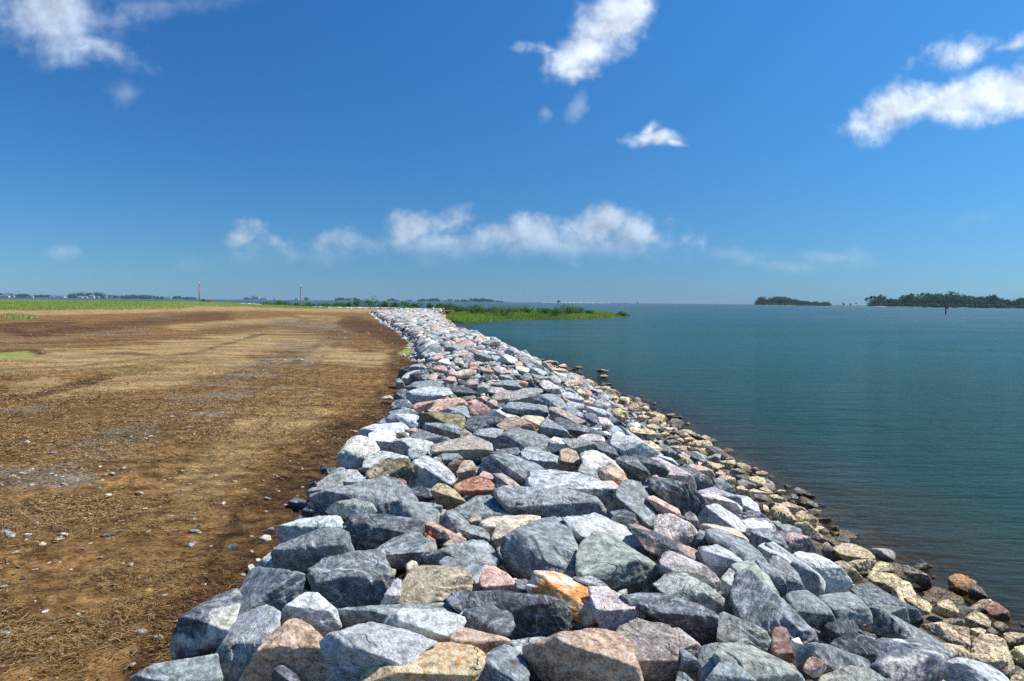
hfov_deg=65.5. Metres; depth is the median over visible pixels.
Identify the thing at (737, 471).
shore rubble stone
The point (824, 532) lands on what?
shore rubble stone
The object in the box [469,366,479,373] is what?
granite boulder
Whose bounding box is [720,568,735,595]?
granite boulder
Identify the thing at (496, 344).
granite boulder
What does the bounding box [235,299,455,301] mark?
marsh shore
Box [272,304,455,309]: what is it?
tall grass
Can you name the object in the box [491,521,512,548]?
granite boulder
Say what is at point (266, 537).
loose stone
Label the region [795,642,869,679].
granite boulder
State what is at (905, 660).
granite boulder
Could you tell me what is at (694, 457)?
granite boulder
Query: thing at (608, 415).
granite boulder
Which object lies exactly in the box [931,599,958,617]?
shore rubble stone
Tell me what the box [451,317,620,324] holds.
marsh flat
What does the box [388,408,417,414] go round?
granite boulder
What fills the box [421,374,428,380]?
granite boulder
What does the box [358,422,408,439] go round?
granite boulder
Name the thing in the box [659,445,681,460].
granite boulder
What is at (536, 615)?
granite boulder
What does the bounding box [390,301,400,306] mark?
marsh shrub
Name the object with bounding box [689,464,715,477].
granite boulder
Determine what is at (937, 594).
shore rubble stone
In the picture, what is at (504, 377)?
granite boulder
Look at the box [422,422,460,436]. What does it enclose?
granite boulder
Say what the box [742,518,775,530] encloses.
granite boulder
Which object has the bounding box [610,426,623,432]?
granite boulder
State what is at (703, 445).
shore rubble stone
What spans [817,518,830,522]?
shore rubble stone
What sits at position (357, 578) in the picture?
granite boulder
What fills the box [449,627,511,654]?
granite boulder
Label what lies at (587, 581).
granite boulder
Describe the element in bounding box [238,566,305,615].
granite boulder
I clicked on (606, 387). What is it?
shore rubble stone
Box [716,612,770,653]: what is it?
granite boulder
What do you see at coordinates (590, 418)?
granite boulder
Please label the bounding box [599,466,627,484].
granite boulder
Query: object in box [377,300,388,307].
marsh shrub
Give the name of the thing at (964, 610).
shore rubble stone
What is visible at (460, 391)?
granite boulder
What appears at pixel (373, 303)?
marsh shrub
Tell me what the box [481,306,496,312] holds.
marsh shrub
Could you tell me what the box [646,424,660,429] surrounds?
shore rubble stone
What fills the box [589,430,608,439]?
granite boulder
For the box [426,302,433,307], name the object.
marsh shrub
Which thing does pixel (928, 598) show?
shore rubble stone
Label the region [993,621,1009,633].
shore rubble stone
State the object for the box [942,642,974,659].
shore rubble stone
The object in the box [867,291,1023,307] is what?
trees
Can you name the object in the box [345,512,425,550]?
granite boulder
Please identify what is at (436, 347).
granite boulder
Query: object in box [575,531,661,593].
granite boulder
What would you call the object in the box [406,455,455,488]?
granite boulder
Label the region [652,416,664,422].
shore rubble stone
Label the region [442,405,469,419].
granite boulder
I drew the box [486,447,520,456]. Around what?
granite boulder
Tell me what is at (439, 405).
granite boulder
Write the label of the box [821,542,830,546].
shore rubble stone
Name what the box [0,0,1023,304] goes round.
sky
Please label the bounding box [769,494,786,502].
shore rubble stone
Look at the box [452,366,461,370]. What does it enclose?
granite boulder
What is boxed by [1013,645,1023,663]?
shore rubble stone
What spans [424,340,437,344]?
granite boulder
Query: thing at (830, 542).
shore rubble stone
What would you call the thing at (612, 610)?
granite boulder
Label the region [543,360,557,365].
shore rubble stone
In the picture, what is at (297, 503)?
loose stone
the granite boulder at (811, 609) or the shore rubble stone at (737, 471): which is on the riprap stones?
the granite boulder at (811, 609)
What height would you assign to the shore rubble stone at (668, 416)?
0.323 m
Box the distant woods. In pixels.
[0,292,197,298]
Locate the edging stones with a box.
[242,303,403,308]
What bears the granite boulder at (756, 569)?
on the granite boulder at (773, 573)
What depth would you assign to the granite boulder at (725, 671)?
3.42 m
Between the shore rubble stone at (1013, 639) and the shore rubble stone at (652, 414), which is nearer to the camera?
the shore rubble stone at (1013, 639)
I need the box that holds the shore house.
[253,295,259,299]
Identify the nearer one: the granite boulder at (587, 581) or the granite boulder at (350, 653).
the granite boulder at (350, 653)
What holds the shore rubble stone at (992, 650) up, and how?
on the ground at (96, 339)
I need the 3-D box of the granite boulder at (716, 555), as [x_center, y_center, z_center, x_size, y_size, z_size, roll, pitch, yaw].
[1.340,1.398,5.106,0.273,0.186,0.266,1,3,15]
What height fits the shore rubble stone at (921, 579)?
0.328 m
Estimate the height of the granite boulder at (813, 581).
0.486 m
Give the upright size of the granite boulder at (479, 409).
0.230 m
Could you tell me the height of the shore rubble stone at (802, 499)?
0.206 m
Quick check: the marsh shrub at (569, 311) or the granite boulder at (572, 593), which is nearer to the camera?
the granite boulder at (572, 593)
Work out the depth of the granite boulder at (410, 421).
10.88 m
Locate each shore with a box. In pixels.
[0,297,234,299]
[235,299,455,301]
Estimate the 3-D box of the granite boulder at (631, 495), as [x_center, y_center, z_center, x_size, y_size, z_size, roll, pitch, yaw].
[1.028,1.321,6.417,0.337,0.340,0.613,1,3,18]
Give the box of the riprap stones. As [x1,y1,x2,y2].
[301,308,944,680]
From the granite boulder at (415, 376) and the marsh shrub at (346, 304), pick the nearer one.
the granite boulder at (415, 376)
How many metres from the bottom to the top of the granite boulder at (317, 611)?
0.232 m
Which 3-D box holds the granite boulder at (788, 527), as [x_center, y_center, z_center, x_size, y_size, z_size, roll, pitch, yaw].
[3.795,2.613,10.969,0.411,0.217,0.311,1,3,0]
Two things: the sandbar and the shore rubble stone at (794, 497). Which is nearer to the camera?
the shore rubble stone at (794, 497)
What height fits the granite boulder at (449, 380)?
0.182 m
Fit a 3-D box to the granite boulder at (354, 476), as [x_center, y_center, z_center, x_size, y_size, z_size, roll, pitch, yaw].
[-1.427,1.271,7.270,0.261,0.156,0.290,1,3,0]
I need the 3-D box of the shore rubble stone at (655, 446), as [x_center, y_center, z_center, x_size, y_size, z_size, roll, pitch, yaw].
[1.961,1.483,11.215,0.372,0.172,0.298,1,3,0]
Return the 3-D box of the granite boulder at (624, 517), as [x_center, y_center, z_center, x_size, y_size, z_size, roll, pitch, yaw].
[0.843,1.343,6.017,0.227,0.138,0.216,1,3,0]
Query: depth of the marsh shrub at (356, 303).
227.45 m
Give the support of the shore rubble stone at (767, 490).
on the ground at (96, 339)
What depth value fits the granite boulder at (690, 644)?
3.85 m
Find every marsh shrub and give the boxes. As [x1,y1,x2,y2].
[270,300,281,304]
[339,302,351,305]
[352,298,362,306]
[361,296,379,305]
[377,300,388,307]
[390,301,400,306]
[400,300,412,306]
[411,303,422,306]
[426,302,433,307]
[443,302,458,308]
[453,305,466,312]
[463,304,484,313]
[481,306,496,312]
[490,304,522,315]
[518,305,533,313]
[536,307,553,313]
[547,306,566,315]
[557,304,579,313]
[573,306,585,313]
[617,311,629,316]
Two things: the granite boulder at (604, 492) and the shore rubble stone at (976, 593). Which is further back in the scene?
the shore rubble stone at (976, 593)
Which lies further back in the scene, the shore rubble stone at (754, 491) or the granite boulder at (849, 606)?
the shore rubble stone at (754, 491)
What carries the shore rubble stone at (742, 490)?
on the riprap stones
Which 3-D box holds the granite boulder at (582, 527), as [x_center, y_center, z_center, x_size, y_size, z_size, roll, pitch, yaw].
[0.681,1.406,5.671,0.678,0.371,0.582,1,3,0]
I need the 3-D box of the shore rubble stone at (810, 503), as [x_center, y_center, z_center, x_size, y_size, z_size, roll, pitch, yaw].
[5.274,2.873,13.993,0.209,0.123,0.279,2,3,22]
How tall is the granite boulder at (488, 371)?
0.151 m
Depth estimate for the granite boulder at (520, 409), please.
11.56 m
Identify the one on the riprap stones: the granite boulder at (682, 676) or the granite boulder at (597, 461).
the granite boulder at (682, 676)
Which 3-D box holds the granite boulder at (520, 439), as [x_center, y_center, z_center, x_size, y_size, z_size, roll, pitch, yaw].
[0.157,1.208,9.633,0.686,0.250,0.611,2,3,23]
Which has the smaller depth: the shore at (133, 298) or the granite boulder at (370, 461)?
the granite boulder at (370, 461)
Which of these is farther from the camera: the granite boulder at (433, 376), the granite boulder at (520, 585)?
the granite boulder at (433, 376)
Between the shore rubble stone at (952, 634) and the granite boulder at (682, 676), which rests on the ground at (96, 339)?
the shore rubble stone at (952, 634)
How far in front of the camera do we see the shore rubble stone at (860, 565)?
10.04 m
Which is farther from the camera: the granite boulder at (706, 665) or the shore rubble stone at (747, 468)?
the shore rubble stone at (747, 468)
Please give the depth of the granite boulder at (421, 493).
6.76 m
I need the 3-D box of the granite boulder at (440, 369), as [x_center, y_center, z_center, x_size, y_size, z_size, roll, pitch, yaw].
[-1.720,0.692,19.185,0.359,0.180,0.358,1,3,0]
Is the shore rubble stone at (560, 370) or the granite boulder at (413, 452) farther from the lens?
the shore rubble stone at (560, 370)
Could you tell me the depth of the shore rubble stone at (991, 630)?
8.49 m
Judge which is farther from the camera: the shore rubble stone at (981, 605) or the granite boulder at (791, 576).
the shore rubble stone at (981, 605)
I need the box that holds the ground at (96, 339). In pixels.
[0,301,1023,680]
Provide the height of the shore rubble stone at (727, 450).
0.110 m
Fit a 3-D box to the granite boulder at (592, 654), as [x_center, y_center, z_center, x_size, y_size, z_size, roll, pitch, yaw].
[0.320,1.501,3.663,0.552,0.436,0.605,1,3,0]
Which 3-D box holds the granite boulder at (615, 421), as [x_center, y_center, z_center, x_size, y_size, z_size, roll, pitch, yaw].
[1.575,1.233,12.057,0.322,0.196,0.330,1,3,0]
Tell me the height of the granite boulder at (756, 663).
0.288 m
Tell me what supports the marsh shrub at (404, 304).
on the low terrace
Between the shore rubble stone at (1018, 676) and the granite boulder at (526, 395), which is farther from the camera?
the granite boulder at (526, 395)
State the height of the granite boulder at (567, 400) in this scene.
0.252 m
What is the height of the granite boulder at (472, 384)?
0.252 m
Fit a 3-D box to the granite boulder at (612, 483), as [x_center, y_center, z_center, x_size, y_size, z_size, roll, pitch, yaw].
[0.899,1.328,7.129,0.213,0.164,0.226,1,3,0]
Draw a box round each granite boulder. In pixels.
[130,653,222,680]
[169,589,242,659]
[215,604,280,680]
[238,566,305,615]
[239,618,329,680]
[255,551,274,567]
[271,527,354,572]
[272,665,299,680]
[276,515,343,542]
[281,592,341,635]
[293,515,304,520]
[301,505,315,517]
[306,467,346,503]
[307,481,316,489]
[307,549,394,607]
[308,476,418,515]
[318,622,437,680]
[320,463,326,473]
[325,498,376,519]
[326,467,335,475]
[337,435,379,468]
[337,602,458,629]
[343,469,365,485]
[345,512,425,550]
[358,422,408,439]
[359,642,485,680]
[362,451,408,473]
[365,457,413,479]
[368,431,395,449]
[375,532,426,570]
[377,418,385,423]
[377,500,440,523]
[380,578,401,604]
[383,608,466,642]
[384,437,433,454]
[385,413,420,428]
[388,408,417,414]
[391,399,411,410]
[393,389,407,399]
[395,378,404,387]
[396,432,408,438]
[396,565,473,603]
[398,366,409,378]
[401,370,418,384]
[404,380,443,390]
[405,428,418,435]
[406,386,452,403]
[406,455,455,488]
[406,560,417,573]
[407,446,429,459]
[409,364,426,370]
[409,369,428,382]
[410,430,447,443]
[411,401,435,412]
[411,486,429,501]
[416,345,426,357]
[419,411,465,430]
[420,535,436,562]
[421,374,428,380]
[421,502,442,512]
[422,345,441,352]
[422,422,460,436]
[422,539,498,566]
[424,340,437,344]
[425,521,466,546]
[426,372,437,379]
[427,397,467,411]
[430,435,492,460]
[430,483,465,509]
[431,355,444,361]
[433,365,446,372]
[436,359,450,365]
[436,532,448,543]
[439,342,458,346]
[439,556,483,590]
[440,453,462,463]
[440,509,470,532]
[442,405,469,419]
[443,376,455,384]
[443,539,465,547]
[444,346,462,354]
[445,384,477,396]
[446,590,572,639]
[447,368,455,375]
[447,459,461,472]
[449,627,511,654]
[450,369,476,378]
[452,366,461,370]
[454,495,514,521]
[456,460,476,479]
[458,525,491,544]
[461,340,474,345]
[462,606,514,637]
[464,379,478,391]
[465,415,503,432]
[467,399,477,405]
[468,402,488,415]
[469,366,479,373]
[469,512,481,525]
[472,428,503,442]
[473,352,490,361]
[476,453,544,485]
[477,382,488,393]
[477,644,529,680]
[478,515,540,536]
[479,395,488,401]
[479,471,493,480]
[479,565,515,591]
[484,368,493,374]
[485,399,496,407]
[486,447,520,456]
[488,340,500,347]
[488,387,510,394]
[490,380,522,389]
[491,392,509,402]
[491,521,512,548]
[492,408,518,418]
[492,427,550,450]
[493,473,519,486]
[493,485,608,519]
[496,416,536,431]
[497,354,517,362]
[498,375,512,380]
[499,369,510,374]
[500,516,577,580]
[502,402,548,417]
[504,346,522,354]
[508,388,542,402]
[511,636,545,680]
[514,361,522,366]
[514,380,527,387]
[514,579,527,592]
[515,366,530,373]
[516,501,541,517]
[520,447,560,470]
[521,415,544,428]
[522,628,643,680]
[523,373,533,383]
[525,469,623,514]
[526,570,596,625]
[529,367,546,375]
[531,374,553,383]
[533,394,566,408]
[539,380,562,394]
[540,418,568,436]
[542,362,554,373]
[547,437,568,451]
[548,407,585,423]
[553,417,595,437]
[558,448,580,471]
[561,392,584,403]
[562,397,583,413]
[562,438,597,452]
[562,513,657,562]
[564,405,583,418]
[566,402,584,410]
[567,375,576,379]
[573,576,611,589]
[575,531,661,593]
[577,434,604,442]
[578,463,598,479]
[579,381,589,386]
[580,450,625,477]
[583,400,593,406]
[583,414,597,424]
[584,406,610,417]
[586,407,606,416]
[587,586,645,630]
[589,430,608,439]
[594,401,608,408]
[595,442,617,459]
[597,417,613,428]
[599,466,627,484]
[603,480,618,487]
[608,416,626,428]
[608,509,638,526]
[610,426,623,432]
[610,433,660,457]
[615,455,649,480]
[615,479,657,528]
[616,617,679,680]
[618,426,663,456]
[619,592,719,645]
[627,523,700,562]
[631,432,652,441]
[632,454,668,477]
[643,486,663,500]
[645,614,657,621]
[646,477,709,514]
[646,495,680,517]
[651,457,696,490]
[652,513,697,548]
[652,572,733,614]
[658,551,724,596]
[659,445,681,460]
[659,456,677,466]
[673,627,700,657]
[676,671,692,680]
[678,451,699,463]
[678,648,697,676]
[679,465,713,490]
[685,511,698,527]
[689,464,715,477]
[694,529,707,549]
[696,642,718,680]
[697,487,743,507]
[697,545,728,580]
[698,503,745,531]
[699,523,748,541]
[699,544,742,568]
[701,492,741,513]
[705,528,766,561]
[705,661,755,680]
[713,477,735,493]
[713,642,804,680]
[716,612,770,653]
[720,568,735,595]
[730,568,817,644]
[731,560,779,595]
[734,494,759,511]
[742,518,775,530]
[744,528,788,549]
[746,510,766,517]
[755,558,787,597]
[757,543,791,563]
[765,541,825,595]
[768,555,804,592]
[770,626,795,666]
[776,524,801,534]
[776,530,818,554]
[784,590,834,631]
[791,637,802,653]
[792,551,852,593]
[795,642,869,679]
[803,656,826,677]
[814,665,887,680]
[818,592,872,623]
[819,618,857,642]
[829,630,879,663]
[850,582,921,624]
[867,604,908,622]
[868,607,953,659]
[870,638,948,680]
[944,657,1009,680]
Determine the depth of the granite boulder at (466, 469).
7.80 m
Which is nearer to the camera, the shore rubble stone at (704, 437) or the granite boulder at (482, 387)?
the granite boulder at (482, 387)
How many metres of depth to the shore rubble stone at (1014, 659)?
7.72 m
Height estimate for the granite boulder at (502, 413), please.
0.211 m
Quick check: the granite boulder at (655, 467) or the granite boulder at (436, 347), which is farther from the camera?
the granite boulder at (436, 347)
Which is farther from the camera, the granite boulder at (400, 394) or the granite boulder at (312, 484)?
the granite boulder at (400, 394)
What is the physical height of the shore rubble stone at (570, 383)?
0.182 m
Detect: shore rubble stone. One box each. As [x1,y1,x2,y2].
[453,476,494,495]
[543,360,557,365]
[553,368,567,372]
[559,364,566,368]
[563,380,583,386]
[576,389,588,399]
[596,369,608,371]
[601,386,610,389]
[608,389,620,394]
[612,408,628,420]
[618,396,629,404]
[627,402,638,408]
[628,426,645,433]
[638,415,649,419]
[642,428,657,437]
[643,440,663,451]
[644,412,664,416]
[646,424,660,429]
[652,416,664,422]
[661,427,672,430]
[665,413,674,420]
[665,439,680,444]
[666,418,684,426]
[669,430,688,434]
[669,445,681,449]
[677,454,687,464]
[678,432,689,438]
[683,429,693,435]
[684,437,694,441]
[690,434,700,439]
[690,440,709,448]
[699,435,710,439]
[699,448,706,452]
[701,461,724,469]
[705,446,727,459]
[707,453,720,462]
[715,471,724,476]
[719,460,735,465]
[719,475,735,484]
[723,448,732,453]
[729,468,745,474]
[734,463,752,472]
[735,475,746,479]
[735,485,750,496]
[736,479,757,488]
[748,475,765,485]
[749,488,766,493]
[751,467,758,471]
[753,493,767,502]
[755,471,767,475]
[757,479,775,491]
[759,487,772,494]
[763,505,769,513]
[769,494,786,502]
[771,503,797,525]
[781,501,807,513]
[784,484,792,489]
[790,494,797,499]
[794,487,815,499]
[794,521,822,539]
[795,510,818,527]
[796,496,811,502]
[797,501,807,506]
[806,500,817,507]
[807,509,821,516]
[814,526,823,531]
[815,538,836,545]
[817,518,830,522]
[819,528,828,534]
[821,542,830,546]
[822,546,843,560]
[828,525,837,530]
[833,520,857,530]
[834,560,862,581]
[835,535,849,542]
[838,530,860,543]
[847,558,876,571]
[850,530,861,541]
[866,570,901,591]
[870,548,895,561]
[870,561,893,572]
[888,576,915,601]
[890,562,914,582]
[902,565,932,589]
[904,597,931,615]
[912,562,932,570]
[920,622,970,649]
[921,596,931,602]
[922,586,971,606]
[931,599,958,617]
[938,604,983,624]
[940,618,964,625]
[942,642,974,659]
[948,573,976,595]
[965,612,990,628]
[968,585,988,601]
[970,599,994,613]
[970,628,985,636]
[970,633,1014,677]
[985,601,1009,621]
[987,627,997,635]
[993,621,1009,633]
[1003,632,1023,648]
[1009,649,1017,661]
[1010,671,1023,680]
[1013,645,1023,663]
[1014,662,1023,669]
[1014,666,1023,674]
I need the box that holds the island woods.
[753,296,831,305]
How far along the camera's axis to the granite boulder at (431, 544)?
5.30 m
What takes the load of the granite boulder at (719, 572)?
on the riprap stones
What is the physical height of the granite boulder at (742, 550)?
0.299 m
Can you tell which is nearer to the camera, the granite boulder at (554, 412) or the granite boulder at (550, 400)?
the granite boulder at (554, 412)
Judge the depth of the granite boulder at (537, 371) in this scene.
18.60 m
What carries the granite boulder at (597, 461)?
on the ground at (96, 339)
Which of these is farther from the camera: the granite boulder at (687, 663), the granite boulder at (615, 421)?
the granite boulder at (615, 421)
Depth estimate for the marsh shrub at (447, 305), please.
221.25 m
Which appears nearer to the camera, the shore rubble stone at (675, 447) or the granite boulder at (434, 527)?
the granite boulder at (434, 527)
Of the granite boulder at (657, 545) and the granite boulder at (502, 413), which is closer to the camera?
the granite boulder at (657, 545)
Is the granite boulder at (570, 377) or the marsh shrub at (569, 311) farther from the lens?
the marsh shrub at (569, 311)
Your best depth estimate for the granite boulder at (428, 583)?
4.49 m
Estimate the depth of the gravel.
7.66 m
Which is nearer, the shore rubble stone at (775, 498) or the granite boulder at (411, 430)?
the granite boulder at (411, 430)
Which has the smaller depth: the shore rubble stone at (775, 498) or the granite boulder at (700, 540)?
the granite boulder at (700, 540)
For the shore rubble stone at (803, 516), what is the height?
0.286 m
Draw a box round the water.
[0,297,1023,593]
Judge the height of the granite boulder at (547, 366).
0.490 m
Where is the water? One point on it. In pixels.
(910, 417)
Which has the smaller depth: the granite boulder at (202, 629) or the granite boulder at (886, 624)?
the granite boulder at (202, 629)
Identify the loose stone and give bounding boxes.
[248,564,253,571]
[259,535,270,540]
[288,498,308,508]
[381,395,392,399]
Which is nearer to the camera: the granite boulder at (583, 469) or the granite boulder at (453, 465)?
the granite boulder at (583, 469)
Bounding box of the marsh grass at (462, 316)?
[429,308,623,321]
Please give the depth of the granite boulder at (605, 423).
10.68 m
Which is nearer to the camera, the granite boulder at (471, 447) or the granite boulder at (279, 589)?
the granite boulder at (279, 589)
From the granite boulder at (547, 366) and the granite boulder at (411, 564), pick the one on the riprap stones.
the granite boulder at (411, 564)
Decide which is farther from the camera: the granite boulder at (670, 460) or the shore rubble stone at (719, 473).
the shore rubble stone at (719, 473)
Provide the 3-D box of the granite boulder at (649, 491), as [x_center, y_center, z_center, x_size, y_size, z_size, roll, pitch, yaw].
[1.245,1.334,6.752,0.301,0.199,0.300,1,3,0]
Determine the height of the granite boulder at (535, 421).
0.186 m
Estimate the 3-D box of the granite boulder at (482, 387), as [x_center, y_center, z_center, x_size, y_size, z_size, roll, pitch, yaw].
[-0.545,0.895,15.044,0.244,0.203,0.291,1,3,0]
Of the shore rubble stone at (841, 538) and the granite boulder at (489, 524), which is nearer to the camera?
the granite boulder at (489, 524)
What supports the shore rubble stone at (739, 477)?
on the ground at (96, 339)
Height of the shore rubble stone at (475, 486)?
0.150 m
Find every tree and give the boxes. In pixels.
[906,295,914,306]
[989,294,998,307]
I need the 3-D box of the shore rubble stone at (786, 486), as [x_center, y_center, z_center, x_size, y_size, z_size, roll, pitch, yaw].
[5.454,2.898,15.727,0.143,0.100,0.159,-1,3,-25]
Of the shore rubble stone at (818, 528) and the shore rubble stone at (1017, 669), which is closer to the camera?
the shore rubble stone at (1017, 669)
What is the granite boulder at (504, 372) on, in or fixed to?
on the riprap stones
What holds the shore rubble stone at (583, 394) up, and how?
on the ground at (96, 339)
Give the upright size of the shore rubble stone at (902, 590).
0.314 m
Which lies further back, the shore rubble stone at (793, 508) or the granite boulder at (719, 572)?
the shore rubble stone at (793, 508)
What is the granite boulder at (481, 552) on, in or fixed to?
on the riprap stones
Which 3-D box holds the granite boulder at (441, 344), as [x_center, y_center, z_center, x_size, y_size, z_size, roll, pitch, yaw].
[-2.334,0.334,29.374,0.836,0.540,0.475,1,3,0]
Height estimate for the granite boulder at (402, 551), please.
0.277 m
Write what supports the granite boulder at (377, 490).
on the ground at (96, 339)
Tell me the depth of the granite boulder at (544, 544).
5.11 m
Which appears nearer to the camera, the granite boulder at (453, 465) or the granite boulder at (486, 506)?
the granite boulder at (486, 506)
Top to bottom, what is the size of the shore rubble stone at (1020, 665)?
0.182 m
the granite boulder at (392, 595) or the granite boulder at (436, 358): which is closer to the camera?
the granite boulder at (392, 595)
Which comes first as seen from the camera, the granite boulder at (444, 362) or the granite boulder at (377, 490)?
the granite boulder at (377, 490)
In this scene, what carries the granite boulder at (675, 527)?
on the granite boulder at (657, 545)
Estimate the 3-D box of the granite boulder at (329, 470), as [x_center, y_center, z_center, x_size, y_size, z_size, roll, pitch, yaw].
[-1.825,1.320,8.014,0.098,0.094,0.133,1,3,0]
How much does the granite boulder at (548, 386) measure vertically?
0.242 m
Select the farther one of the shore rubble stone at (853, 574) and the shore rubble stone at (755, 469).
the shore rubble stone at (755, 469)
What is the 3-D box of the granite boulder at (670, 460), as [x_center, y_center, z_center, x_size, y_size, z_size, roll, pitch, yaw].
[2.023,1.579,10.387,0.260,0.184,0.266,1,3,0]
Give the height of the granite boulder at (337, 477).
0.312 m
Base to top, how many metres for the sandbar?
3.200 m
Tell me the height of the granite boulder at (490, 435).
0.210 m
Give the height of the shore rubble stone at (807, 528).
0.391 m
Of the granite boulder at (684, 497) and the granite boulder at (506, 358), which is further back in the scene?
the granite boulder at (506, 358)
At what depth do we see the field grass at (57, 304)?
162.85 m
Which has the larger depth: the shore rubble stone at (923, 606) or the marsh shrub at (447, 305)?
the marsh shrub at (447, 305)
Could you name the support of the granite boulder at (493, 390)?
on the riprap stones
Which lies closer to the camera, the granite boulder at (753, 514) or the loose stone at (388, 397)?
the granite boulder at (753, 514)
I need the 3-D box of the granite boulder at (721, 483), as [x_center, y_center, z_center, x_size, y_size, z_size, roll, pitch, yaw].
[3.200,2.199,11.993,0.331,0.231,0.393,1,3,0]
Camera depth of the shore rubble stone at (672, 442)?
15.64 m
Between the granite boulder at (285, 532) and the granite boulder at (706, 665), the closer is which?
the granite boulder at (706, 665)
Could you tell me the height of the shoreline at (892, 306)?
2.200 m
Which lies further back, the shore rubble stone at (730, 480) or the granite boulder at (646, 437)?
the shore rubble stone at (730, 480)
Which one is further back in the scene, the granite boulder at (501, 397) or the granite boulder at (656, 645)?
the granite boulder at (501, 397)
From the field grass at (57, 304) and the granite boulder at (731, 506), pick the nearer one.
the granite boulder at (731, 506)
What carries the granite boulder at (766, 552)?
on the granite boulder at (813, 581)
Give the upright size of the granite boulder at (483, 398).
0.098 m
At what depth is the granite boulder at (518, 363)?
20.82 m
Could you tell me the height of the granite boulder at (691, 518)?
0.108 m
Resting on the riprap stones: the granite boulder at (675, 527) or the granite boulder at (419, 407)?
the granite boulder at (419, 407)
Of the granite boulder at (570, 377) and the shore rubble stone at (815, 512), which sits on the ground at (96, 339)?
the shore rubble stone at (815, 512)
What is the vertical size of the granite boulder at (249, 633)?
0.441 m
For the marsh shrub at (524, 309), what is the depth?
187.22 m
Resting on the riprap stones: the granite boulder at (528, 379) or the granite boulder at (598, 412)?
the granite boulder at (528, 379)
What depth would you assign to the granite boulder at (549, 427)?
9.95 m
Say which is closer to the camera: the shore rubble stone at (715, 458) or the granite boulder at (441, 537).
the granite boulder at (441, 537)
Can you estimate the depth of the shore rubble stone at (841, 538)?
12.08 m
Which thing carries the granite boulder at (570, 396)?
on the riprap stones
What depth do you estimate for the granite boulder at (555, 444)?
9.14 m
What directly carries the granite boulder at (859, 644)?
on the riprap stones
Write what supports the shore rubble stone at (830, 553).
on the ground at (96, 339)
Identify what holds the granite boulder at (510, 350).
on the ground at (96, 339)
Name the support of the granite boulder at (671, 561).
on the riprap stones
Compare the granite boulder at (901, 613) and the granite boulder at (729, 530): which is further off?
the granite boulder at (901, 613)
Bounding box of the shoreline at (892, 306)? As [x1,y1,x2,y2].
[820,306,1009,307]
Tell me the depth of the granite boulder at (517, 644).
3.76 m
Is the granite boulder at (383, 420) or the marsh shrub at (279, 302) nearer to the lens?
the granite boulder at (383, 420)
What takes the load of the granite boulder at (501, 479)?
on the riprap stones
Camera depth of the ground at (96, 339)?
12.26 m
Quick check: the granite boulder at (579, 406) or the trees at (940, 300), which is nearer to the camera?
the granite boulder at (579, 406)
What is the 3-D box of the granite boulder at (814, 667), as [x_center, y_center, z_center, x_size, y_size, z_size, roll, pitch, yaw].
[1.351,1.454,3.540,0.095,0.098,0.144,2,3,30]
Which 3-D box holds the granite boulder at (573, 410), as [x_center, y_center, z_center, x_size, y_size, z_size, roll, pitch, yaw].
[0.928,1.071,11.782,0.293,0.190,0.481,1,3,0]
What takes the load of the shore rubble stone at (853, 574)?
on the riprap stones
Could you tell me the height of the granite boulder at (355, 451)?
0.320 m
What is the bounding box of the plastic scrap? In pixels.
[424,531,438,547]
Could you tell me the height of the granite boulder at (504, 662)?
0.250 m
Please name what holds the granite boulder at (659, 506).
on the riprap stones
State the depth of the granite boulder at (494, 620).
3.99 m
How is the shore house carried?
on the marsh shore at (354, 300)
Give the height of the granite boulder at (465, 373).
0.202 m
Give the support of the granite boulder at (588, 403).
on the riprap stones
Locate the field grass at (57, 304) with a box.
[0,299,327,318]
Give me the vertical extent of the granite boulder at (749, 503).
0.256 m
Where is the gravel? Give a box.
[0,311,404,679]
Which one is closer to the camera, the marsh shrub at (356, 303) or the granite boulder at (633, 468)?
the granite boulder at (633, 468)
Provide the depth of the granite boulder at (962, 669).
6.10 m
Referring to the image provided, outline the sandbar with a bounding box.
[541,302,581,302]
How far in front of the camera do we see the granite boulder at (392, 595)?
4.38 m
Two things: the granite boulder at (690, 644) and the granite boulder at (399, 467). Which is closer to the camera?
the granite boulder at (690, 644)
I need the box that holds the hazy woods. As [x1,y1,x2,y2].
[243,296,503,301]
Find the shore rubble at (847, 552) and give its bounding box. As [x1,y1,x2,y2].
[442,309,947,618]
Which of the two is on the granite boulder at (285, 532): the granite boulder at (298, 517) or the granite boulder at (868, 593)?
the granite boulder at (298, 517)
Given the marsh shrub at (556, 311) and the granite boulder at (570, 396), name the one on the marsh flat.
the marsh shrub at (556, 311)
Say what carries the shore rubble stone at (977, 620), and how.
on the ground at (96, 339)
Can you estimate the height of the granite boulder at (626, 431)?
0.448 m
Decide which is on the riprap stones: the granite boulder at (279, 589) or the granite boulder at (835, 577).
the granite boulder at (835, 577)
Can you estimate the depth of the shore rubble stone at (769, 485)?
15.16 m
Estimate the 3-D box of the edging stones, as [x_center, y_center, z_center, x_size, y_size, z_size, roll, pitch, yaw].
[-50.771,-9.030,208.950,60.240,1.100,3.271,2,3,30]
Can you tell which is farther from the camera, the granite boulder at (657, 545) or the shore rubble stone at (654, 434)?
the shore rubble stone at (654, 434)
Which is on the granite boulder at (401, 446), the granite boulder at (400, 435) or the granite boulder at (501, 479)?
the granite boulder at (400, 435)
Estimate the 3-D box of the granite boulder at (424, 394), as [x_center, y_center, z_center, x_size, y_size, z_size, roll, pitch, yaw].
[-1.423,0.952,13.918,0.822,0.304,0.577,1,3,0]

